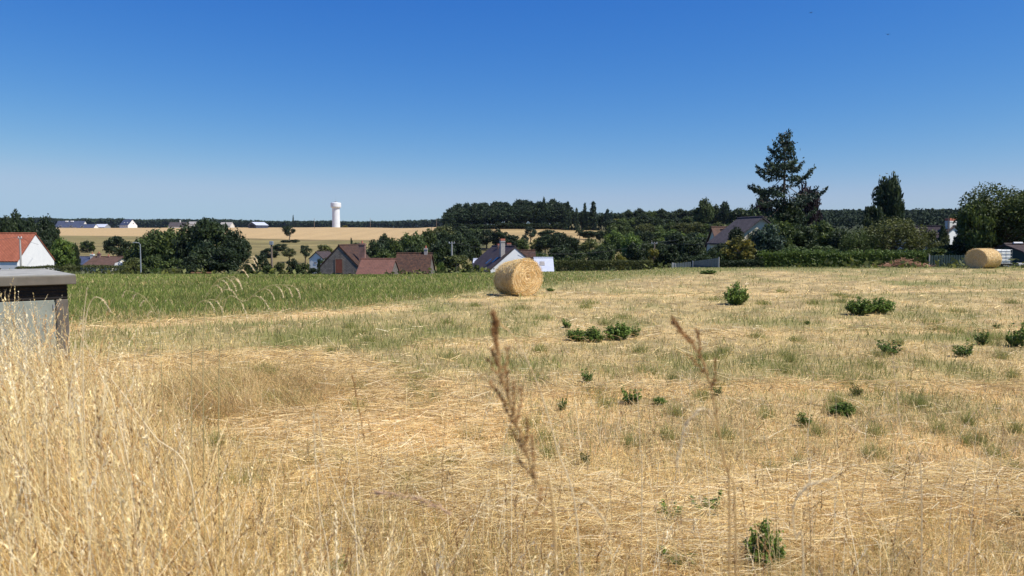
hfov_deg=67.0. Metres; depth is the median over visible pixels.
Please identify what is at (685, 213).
broadleaf tree
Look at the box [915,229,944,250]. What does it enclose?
shrub
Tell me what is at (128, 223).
white hilltop house
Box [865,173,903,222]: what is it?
broadleaf tree
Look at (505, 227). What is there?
shrub
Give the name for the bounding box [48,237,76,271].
broadleaf tree
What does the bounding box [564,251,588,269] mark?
shrub
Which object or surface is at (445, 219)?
pine tree
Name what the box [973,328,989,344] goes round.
weed plant
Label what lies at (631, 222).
broadleaf tree
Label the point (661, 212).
broadleaf tree
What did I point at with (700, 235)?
broadleaf tree
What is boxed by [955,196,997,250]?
broadleaf tree
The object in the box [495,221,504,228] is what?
shrub
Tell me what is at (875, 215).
broadleaf tree
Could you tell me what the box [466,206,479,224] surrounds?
pine tree
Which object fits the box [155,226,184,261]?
broadleaf tree
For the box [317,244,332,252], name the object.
shrub
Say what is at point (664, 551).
weed plant
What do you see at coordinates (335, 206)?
water tower
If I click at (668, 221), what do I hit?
broadleaf tree
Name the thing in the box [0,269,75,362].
utility kiosk
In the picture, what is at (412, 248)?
broadleaf tree
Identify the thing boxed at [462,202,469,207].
pine tree
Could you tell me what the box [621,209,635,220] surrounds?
broadleaf tree
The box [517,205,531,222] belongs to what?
pine tree
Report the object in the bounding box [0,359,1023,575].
scattered grass stems
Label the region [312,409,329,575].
grass stem
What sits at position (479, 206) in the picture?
pine tree
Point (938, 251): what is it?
shrub
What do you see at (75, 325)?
grass stem
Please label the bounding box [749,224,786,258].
broadleaf tree
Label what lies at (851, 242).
shrub
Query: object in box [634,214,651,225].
broadleaf tree
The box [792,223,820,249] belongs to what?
broadleaf tree
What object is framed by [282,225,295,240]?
broadleaf tree
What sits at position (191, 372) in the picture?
grass stem
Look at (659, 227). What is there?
broadleaf tree
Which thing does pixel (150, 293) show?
green meadow grass
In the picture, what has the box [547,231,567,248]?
broadleaf tree
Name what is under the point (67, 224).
slate farmhouse
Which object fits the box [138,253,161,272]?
shrub
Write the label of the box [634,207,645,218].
broadleaf tree
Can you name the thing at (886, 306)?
weed plant
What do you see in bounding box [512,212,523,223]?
broadleaf tree
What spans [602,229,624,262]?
broadleaf tree
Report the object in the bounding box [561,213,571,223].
broadleaf tree
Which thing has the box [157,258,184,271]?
shrub
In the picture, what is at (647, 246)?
broadleaf tree
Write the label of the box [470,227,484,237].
broadleaf tree
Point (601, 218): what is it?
broadleaf tree
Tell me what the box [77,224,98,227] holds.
slate wing
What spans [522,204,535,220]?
pine tree
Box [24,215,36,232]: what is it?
broadleaf tree
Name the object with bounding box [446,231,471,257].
broadleaf tree
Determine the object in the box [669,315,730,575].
grass stem
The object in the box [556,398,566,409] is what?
weed plant
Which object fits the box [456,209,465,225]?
broadleaf tree
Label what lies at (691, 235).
broadleaf tree
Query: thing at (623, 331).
weed plant
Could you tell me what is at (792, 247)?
shrub
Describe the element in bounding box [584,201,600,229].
spruce tree
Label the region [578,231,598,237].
broadleaf tree
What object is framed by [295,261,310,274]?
shrub
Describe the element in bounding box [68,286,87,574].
grass stem
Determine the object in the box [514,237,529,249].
broadleaf tree
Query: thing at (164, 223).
distant wood
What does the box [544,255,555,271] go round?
shrub
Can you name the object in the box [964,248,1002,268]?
hay bale
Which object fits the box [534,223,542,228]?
shrub
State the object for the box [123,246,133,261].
broadleaf tree
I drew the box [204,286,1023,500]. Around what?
green grass tufts
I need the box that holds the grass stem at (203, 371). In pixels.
[203,256,257,566]
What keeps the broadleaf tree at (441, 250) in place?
on the ground at (262, 238)
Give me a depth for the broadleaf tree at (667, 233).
194.02 m
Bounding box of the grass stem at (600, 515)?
[575,498,627,575]
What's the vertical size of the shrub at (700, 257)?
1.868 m
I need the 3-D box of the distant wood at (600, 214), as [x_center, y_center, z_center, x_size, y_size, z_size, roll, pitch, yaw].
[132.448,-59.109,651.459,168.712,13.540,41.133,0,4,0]
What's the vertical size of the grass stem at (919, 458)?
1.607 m
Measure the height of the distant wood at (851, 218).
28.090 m
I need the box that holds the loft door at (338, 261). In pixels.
[335,259,341,272]
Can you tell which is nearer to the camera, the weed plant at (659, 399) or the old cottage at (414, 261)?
the weed plant at (659, 399)
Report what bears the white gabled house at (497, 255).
on the ground at (262, 238)
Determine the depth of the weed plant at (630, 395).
10.26 m
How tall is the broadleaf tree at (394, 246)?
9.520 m
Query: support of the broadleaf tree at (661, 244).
on the ground at (262, 238)
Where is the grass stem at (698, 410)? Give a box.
[675,406,736,575]
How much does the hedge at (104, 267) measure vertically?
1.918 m
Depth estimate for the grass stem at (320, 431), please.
2.75 m
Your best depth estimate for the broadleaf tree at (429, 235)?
176.42 m
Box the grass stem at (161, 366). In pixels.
[122,290,166,519]
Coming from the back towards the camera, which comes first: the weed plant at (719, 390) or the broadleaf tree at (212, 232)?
the broadleaf tree at (212, 232)
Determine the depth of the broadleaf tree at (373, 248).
158.58 m
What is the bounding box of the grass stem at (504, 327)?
[500,324,580,575]
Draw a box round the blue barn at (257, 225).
[248,222,267,227]
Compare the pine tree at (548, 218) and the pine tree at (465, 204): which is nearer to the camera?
the pine tree at (548, 218)
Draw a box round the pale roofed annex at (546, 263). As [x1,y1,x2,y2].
[533,257,553,271]
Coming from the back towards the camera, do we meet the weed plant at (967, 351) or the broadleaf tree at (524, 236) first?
the broadleaf tree at (524, 236)
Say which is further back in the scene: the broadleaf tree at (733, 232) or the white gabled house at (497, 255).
the white gabled house at (497, 255)
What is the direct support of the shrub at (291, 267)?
on the ground at (262, 238)
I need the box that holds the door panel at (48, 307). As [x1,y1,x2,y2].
[0,300,55,362]
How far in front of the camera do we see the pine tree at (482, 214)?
414.82 m
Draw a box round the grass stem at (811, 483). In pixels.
[791,474,836,575]
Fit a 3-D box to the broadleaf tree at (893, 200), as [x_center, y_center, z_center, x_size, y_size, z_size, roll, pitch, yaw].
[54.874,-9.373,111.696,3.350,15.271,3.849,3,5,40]
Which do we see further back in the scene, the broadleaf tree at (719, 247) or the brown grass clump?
the broadleaf tree at (719, 247)
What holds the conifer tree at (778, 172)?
on the ground at (262, 238)
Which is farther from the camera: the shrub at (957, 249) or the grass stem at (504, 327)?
the shrub at (957, 249)
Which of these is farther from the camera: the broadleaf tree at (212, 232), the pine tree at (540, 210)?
the pine tree at (540, 210)
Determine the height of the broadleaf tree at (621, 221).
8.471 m
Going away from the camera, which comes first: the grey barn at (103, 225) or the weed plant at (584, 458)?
the weed plant at (584, 458)
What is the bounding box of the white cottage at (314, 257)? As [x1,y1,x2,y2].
[308,251,330,268]
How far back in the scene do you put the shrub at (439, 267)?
91.72 m
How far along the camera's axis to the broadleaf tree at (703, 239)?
156.44 m
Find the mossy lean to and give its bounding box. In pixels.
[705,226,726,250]
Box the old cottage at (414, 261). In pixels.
[396,246,435,273]
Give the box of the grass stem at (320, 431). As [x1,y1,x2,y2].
[317,414,365,568]
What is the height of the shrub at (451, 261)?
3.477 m
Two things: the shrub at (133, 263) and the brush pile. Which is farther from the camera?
the shrub at (133, 263)
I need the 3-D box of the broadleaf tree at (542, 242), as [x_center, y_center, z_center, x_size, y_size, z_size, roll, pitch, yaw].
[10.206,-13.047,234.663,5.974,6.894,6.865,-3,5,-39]
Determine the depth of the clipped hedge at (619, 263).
73.41 m
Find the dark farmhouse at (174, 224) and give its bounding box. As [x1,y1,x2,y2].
[168,220,186,227]
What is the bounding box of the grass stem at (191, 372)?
[191,276,242,551]
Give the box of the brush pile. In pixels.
[863,257,936,266]
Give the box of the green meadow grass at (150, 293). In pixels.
[67,266,1019,324]
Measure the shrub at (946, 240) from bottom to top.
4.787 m
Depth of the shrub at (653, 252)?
107.60 m
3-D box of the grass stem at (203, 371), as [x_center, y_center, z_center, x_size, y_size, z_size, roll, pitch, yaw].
[-1.545,0.790,4.261,0.332,1.938,0.018,0,4,0]
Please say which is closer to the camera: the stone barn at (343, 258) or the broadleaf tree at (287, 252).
the stone barn at (343, 258)
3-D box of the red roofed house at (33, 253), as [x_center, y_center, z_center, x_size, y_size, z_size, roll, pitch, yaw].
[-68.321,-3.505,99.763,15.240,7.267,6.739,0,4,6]
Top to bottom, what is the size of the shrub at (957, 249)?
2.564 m
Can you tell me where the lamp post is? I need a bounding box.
[132,242,141,272]
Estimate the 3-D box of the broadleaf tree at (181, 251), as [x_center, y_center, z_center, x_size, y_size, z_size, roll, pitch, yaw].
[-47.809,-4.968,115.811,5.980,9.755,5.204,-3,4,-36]
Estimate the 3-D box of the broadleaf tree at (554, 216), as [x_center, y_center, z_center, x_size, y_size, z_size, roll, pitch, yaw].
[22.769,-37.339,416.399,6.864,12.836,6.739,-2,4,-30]
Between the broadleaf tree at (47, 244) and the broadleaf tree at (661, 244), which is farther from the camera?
the broadleaf tree at (661, 244)
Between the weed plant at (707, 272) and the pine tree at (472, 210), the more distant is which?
the pine tree at (472, 210)
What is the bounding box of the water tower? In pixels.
[331,201,340,226]
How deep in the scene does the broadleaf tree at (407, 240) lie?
173.28 m
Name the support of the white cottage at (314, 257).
on the ground at (262, 238)
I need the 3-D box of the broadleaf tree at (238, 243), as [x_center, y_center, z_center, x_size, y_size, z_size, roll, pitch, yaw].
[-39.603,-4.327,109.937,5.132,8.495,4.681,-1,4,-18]
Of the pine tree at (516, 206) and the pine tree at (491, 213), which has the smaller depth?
the pine tree at (491, 213)
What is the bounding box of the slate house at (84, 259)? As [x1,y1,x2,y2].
[80,252,94,273]
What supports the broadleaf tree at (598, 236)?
on the ground at (262, 238)
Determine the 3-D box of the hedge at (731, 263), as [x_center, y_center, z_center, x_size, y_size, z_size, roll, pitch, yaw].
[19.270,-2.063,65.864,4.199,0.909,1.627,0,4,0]
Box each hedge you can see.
[14,264,61,270]
[58,263,129,274]
[555,259,652,271]
[716,258,763,267]
[756,248,926,266]
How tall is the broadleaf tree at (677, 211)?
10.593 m
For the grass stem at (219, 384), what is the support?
on the ground at (262, 238)
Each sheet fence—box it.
[674,261,692,267]
[693,257,719,267]
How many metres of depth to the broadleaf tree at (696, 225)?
268.55 m
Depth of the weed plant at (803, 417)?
9.03 m
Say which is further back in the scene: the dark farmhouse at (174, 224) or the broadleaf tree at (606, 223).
the dark farmhouse at (174, 224)
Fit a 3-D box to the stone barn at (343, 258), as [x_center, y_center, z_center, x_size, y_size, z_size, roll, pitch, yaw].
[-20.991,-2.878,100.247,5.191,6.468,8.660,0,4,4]
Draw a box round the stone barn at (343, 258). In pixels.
[320,241,369,274]
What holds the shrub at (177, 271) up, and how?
on the ground at (262, 238)
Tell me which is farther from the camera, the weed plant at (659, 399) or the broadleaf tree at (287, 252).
the broadleaf tree at (287, 252)
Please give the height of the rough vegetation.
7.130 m
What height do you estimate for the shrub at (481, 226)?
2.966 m
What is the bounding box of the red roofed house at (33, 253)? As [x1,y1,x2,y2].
[0,233,54,269]
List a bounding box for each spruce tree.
[539,196,548,226]
[561,201,573,229]
[572,208,579,229]
[580,203,588,229]
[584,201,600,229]
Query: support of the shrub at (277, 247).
on the ground at (262, 238)
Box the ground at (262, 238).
[0,222,1023,575]
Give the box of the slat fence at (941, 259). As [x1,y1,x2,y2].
[928,255,966,266]
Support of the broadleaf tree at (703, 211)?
on the ground at (262, 238)
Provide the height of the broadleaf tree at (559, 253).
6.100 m
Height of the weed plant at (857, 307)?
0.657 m
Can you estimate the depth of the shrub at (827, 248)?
73.74 m
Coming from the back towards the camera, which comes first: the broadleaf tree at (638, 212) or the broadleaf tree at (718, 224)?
the broadleaf tree at (638, 212)
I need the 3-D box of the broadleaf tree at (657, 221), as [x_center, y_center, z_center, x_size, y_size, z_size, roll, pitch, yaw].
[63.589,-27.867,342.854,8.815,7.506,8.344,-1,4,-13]
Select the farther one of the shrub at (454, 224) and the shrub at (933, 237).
the shrub at (454, 224)
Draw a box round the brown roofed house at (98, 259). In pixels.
[83,252,125,273]
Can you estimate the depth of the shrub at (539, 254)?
149.14 m
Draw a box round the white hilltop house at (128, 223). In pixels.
[120,219,136,227]
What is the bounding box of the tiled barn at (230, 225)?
[220,222,234,227]
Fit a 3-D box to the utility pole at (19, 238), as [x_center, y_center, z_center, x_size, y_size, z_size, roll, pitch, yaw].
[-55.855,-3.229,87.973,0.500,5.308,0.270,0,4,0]
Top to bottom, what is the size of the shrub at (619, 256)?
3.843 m
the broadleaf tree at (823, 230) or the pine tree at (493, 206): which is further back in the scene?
the pine tree at (493, 206)
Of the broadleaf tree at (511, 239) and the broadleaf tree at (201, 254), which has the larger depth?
the broadleaf tree at (511, 239)
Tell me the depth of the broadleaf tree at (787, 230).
78.48 m
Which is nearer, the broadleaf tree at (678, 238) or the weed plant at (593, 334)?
the weed plant at (593, 334)
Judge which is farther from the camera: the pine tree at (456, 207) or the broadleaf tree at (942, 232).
the pine tree at (456, 207)
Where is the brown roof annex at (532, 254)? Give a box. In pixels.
[520,250,535,260]
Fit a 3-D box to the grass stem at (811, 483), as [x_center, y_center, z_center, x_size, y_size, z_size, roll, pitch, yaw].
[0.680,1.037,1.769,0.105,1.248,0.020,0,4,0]
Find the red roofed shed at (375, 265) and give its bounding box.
[356,258,399,274]
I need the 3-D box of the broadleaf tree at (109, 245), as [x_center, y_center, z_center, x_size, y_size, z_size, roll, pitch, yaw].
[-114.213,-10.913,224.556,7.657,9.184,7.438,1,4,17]
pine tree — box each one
[440,213,455,225]
[443,208,454,216]
[448,212,460,222]
[450,204,460,211]
[459,209,472,222]
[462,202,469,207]
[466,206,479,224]
[475,203,490,209]
[478,209,490,222]
[484,209,497,224]
[489,204,496,210]
[495,202,510,222]
[497,206,509,221]
[505,206,516,222]
[513,202,521,210]
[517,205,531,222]
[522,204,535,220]
[533,201,551,219]
[544,204,554,220]
[555,203,565,219]
[717,201,731,224]
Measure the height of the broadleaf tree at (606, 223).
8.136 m
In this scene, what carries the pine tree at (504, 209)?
on the ground at (262, 238)
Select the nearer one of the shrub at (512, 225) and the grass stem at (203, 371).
the grass stem at (203, 371)
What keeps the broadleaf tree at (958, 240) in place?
on the ground at (262, 238)
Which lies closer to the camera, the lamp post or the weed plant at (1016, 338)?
the weed plant at (1016, 338)
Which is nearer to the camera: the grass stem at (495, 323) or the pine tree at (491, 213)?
the grass stem at (495, 323)
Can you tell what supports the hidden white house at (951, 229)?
on the ground at (262, 238)
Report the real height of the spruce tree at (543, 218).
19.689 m
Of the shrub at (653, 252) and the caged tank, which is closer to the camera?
the caged tank
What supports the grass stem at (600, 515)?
on the ground at (262, 238)
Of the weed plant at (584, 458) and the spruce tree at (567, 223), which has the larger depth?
the spruce tree at (567, 223)
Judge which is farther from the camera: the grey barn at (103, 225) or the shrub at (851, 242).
the grey barn at (103, 225)
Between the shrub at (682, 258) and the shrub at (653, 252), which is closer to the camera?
the shrub at (682, 258)
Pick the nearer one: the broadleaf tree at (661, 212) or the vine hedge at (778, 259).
the vine hedge at (778, 259)
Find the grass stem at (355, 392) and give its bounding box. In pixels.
[351,374,384,575]
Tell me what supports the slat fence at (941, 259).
on the ground at (262, 238)
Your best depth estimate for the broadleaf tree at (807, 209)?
106.56 m
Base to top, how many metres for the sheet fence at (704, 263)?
1.341 m
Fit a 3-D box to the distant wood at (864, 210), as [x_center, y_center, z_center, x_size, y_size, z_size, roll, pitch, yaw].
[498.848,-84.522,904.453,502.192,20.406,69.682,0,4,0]
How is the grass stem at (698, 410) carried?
on the ground at (262, 238)
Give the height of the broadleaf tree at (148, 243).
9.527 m
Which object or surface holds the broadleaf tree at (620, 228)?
on the ground at (262, 238)
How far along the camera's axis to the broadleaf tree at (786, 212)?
98.73 m
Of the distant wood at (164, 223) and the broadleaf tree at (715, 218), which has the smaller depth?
the broadleaf tree at (715, 218)
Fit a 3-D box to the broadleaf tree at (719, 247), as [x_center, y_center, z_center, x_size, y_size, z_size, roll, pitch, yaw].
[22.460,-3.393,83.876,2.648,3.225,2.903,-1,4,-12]
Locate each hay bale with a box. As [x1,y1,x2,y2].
[492,257,543,295]
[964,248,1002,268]
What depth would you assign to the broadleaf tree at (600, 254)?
119.22 m
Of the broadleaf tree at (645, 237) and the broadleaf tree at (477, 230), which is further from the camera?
the broadleaf tree at (477, 230)
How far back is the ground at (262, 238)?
16.72 m
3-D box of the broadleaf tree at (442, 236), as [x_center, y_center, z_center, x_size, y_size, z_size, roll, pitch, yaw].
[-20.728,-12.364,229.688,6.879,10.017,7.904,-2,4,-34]
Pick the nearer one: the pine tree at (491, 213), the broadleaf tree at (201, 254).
the broadleaf tree at (201, 254)
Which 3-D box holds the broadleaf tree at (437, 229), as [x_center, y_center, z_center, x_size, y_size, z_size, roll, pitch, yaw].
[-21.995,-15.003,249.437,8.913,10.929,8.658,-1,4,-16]
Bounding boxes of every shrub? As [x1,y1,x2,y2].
[79,240,95,252]
[120,257,142,273]
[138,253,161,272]
[150,268,160,273]
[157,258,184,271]
[161,268,183,274]
[174,255,204,273]
[240,261,256,274]
[249,253,272,273]
[259,248,279,257]
[259,265,274,274]
[272,244,287,250]
[273,262,287,274]
[285,258,300,273]
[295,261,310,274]
[307,268,320,273]
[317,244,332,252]
[433,262,445,273]
[442,255,472,272]
[449,222,458,229]
[476,224,484,228]
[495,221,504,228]
[502,223,510,228]
[507,223,517,228]
[519,222,528,228]
[526,223,535,228]
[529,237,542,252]
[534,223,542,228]
[536,252,545,256]
[539,223,547,228]
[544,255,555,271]
[552,222,560,228]
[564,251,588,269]
[610,252,627,270]
[648,248,659,268]
[674,255,692,267]
[688,252,711,267]
[705,249,719,266]
[720,235,756,264]
[746,232,759,259]
[777,246,807,259]
[810,245,838,252]
[837,228,882,264]
[858,215,933,252]
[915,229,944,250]
[922,245,955,265]
[939,235,950,260]
[942,243,974,265]
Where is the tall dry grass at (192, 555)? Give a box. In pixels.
[0,307,767,575]
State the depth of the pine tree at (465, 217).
414.08 m
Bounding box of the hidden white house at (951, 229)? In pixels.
[899,218,957,251]
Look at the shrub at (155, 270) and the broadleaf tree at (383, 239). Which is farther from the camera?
the broadleaf tree at (383, 239)
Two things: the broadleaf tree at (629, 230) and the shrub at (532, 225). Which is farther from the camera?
the shrub at (532, 225)
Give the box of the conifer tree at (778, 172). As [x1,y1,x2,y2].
[745,129,827,228]
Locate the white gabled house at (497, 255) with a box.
[472,239,527,271]
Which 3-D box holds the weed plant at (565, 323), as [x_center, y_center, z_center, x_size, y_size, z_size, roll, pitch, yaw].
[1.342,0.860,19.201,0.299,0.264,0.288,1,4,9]
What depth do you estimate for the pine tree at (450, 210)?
426.75 m
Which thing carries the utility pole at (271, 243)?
on the ground at (262, 238)
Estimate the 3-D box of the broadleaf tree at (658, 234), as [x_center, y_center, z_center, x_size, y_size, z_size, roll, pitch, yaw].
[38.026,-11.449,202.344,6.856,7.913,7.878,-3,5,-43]
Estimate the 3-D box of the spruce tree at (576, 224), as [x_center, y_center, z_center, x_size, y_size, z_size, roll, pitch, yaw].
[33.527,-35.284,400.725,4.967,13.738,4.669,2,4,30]
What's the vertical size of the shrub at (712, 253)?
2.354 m
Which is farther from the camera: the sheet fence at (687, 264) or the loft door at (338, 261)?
the loft door at (338, 261)
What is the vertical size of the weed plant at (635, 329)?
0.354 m
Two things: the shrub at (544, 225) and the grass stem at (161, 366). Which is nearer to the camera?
the grass stem at (161, 366)
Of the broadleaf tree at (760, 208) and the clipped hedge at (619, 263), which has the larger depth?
the broadleaf tree at (760, 208)
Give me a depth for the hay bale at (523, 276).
29.43 m
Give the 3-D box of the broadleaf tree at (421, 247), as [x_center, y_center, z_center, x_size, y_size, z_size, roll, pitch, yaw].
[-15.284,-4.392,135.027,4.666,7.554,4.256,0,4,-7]
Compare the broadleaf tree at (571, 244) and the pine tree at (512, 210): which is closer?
the broadleaf tree at (571, 244)
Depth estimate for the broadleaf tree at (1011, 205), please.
73.20 m
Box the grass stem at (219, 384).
[218,285,300,573]
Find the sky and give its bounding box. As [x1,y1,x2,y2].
[0,0,1023,227]
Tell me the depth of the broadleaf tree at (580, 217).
406.82 m
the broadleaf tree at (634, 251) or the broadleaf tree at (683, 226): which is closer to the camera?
the broadleaf tree at (634, 251)
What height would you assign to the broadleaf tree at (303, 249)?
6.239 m
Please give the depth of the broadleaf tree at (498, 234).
254.65 m
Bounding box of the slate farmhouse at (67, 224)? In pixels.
[55,221,86,227]
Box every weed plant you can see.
[327,554,349,571]
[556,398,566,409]
[560,317,571,327]
[565,326,588,340]
[580,368,594,382]
[580,450,590,464]
[586,325,604,341]
[602,321,631,339]
[621,385,641,403]
[631,323,640,336]
[653,395,667,404]
[656,543,695,568]
[657,499,683,527]
[689,490,722,518]
[699,270,716,273]
[713,387,722,394]
[722,281,750,304]
[742,517,785,569]
[796,411,812,426]
[829,400,855,416]
[843,294,877,315]
[849,383,863,395]
[870,297,896,313]
[874,339,901,354]
[951,338,975,356]
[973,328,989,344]
[1005,322,1023,347]
[1010,507,1023,522]
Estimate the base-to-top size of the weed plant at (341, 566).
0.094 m
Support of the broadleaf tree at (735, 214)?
on the ground at (262, 238)
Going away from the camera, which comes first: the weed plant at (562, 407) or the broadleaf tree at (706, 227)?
the weed plant at (562, 407)
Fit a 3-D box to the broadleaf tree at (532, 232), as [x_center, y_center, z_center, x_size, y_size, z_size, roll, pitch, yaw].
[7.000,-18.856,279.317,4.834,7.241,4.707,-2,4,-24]
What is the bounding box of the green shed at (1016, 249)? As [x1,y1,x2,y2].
[993,242,1023,265]
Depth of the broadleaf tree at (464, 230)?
256.73 m
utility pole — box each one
[17,236,21,265]
[269,241,272,267]
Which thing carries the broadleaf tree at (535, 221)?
on the ground at (262, 238)
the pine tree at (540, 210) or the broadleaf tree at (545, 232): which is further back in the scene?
the pine tree at (540, 210)
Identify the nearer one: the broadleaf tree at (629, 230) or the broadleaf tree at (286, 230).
the broadleaf tree at (629, 230)
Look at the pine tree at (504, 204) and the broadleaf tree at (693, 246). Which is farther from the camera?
the pine tree at (504, 204)
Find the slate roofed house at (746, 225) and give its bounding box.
[706,216,770,257]
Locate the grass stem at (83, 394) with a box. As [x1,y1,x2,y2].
[82,297,111,570]
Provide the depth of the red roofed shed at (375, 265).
91.45 m
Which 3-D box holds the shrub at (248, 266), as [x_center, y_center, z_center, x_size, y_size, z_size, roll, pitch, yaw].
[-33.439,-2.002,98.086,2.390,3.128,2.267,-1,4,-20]
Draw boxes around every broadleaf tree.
[0,215,17,232]
[5,208,29,232]
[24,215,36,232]
[35,213,58,244]
[39,234,52,250]
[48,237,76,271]
[74,242,80,269]
[102,235,132,255]
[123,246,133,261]
[128,227,165,268]
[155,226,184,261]
[171,223,195,261]
[184,240,221,272]
[186,217,230,252]
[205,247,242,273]
[214,228,251,263]
[281,248,295,260]
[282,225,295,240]
[300,244,311,262]
[366,239,383,257]
[372,247,395,257]
[377,232,389,248]
[385,237,403,256]
[397,230,426,250]
[400,245,420,251]
[415,241,437,265]
[420,227,436,246]
[429,240,456,265]
[432,225,455,234]
[434,230,450,243]
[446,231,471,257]
[454,225,473,237]
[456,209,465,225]
[466,232,481,262]
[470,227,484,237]
[472,213,484,224]
[475,228,495,248]
[489,228,508,244]
[493,210,503,222]
[505,235,519,245]
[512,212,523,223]
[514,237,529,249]
[521,234,528,241]
[524,226,536,241]
[532,204,541,223]
[535,234,551,252]
[537,229,561,235]
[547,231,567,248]
[547,245,570,269]
[549,207,559,224]
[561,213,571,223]
[561,236,580,256]
[575,229,583,238]
[578,211,586,223]
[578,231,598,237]
[578,237,599,257]
[585,247,609,270]
[594,230,603,241]
[596,242,616,259]
[597,215,603,229]
[602,220,617,230]
[602,223,626,236]
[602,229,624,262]
[603,208,613,220]
[614,213,629,222]
[616,218,630,226]
[616,231,640,252]
[620,232,641,259]
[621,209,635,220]
[623,242,649,269]
[624,225,633,233]
[628,217,634,228]
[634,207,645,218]
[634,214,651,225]
[634,222,654,233]
[634,230,657,242]
[640,241,653,258]
[644,211,658,218]
[646,217,665,227]
[648,229,664,243]
[653,208,666,218]
[653,225,666,231]
[655,241,667,253]
[655,244,679,266]
[659,229,685,243]
[661,212,677,219]
[663,218,674,222]
[663,222,679,230]
[664,231,689,256]
[669,221,694,234]
[673,209,687,217]
[679,209,693,218]
[679,215,693,223]
[680,238,706,261]
[686,231,699,239]
[687,222,705,233]
[692,197,714,224]
[695,232,708,237]
[696,237,706,249]
[699,223,710,234]
[706,222,725,232]
[708,203,719,224]
[710,243,726,259]
[725,208,749,223]
[728,226,744,242]
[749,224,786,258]
[755,195,772,212]
[761,219,796,247]
[764,196,808,225]
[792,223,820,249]
[795,183,822,226]
[810,220,841,247]
[824,228,851,251]
[861,203,886,250]
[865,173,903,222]
[882,171,905,242]
[936,223,949,242]
[947,181,1023,247]
[952,234,991,250]
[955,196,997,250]
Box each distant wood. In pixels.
[1,217,487,227]
[596,211,672,215]
[746,209,958,212]
[818,208,1011,232]
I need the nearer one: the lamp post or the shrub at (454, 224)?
the lamp post
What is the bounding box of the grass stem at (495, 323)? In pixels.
[485,308,556,575]
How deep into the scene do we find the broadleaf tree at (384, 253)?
126.81 m
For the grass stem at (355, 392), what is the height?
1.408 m
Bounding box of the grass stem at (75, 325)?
[74,322,139,569]
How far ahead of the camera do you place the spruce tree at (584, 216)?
402.83 m
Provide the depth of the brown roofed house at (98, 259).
138.27 m
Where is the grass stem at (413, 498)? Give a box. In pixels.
[373,489,472,575]
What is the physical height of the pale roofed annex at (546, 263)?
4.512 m
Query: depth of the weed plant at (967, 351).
14.26 m
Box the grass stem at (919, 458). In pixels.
[892,354,921,575]
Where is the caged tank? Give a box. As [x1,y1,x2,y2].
[995,249,1011,266]
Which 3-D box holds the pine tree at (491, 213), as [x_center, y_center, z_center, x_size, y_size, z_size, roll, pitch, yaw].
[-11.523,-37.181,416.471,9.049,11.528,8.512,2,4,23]
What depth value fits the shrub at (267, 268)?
95.64 m
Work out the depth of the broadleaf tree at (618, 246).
198.78 m
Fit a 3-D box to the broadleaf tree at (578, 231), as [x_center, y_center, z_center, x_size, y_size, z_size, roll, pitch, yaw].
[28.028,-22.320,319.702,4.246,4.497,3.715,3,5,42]
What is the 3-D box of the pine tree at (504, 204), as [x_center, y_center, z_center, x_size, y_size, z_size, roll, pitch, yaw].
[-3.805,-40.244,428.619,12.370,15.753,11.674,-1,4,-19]
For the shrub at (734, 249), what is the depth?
67.51 m
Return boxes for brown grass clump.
[75,345,384,434]
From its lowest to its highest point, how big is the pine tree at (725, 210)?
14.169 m
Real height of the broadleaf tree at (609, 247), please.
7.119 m
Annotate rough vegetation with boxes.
[0,257,1023,274]
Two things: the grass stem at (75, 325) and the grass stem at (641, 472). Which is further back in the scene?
the grass stem at (75, 325)
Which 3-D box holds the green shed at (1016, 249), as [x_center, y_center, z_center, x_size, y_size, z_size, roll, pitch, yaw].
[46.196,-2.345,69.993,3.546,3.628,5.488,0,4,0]
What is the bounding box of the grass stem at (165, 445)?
[81,346,201,575]
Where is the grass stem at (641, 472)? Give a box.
[629,355,641,575]
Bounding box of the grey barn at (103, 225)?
[96,224,110,227]
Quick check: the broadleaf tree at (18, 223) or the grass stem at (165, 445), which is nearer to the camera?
the grass stem at (165, 445)
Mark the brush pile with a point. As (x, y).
(910, 262)
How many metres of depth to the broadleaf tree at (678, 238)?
148.24 m
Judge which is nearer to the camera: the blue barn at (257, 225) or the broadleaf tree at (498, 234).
the broadleaf tree at (498, 234)
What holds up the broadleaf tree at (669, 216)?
on the ground at (262, 238)
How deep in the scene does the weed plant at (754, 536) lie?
5.14 m
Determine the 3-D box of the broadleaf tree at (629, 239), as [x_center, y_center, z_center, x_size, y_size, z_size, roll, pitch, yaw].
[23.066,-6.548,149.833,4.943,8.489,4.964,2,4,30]
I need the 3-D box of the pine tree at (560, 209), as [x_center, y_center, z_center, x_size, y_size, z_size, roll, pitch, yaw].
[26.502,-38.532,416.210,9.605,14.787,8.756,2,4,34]
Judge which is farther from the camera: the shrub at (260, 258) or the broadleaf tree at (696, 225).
the broadleaf tree at (696, 225)
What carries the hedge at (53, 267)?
on the ground at (262, 238)
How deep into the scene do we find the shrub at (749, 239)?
85.75 m
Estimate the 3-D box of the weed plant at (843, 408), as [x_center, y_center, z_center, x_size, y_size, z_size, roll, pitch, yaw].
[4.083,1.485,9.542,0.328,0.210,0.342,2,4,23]

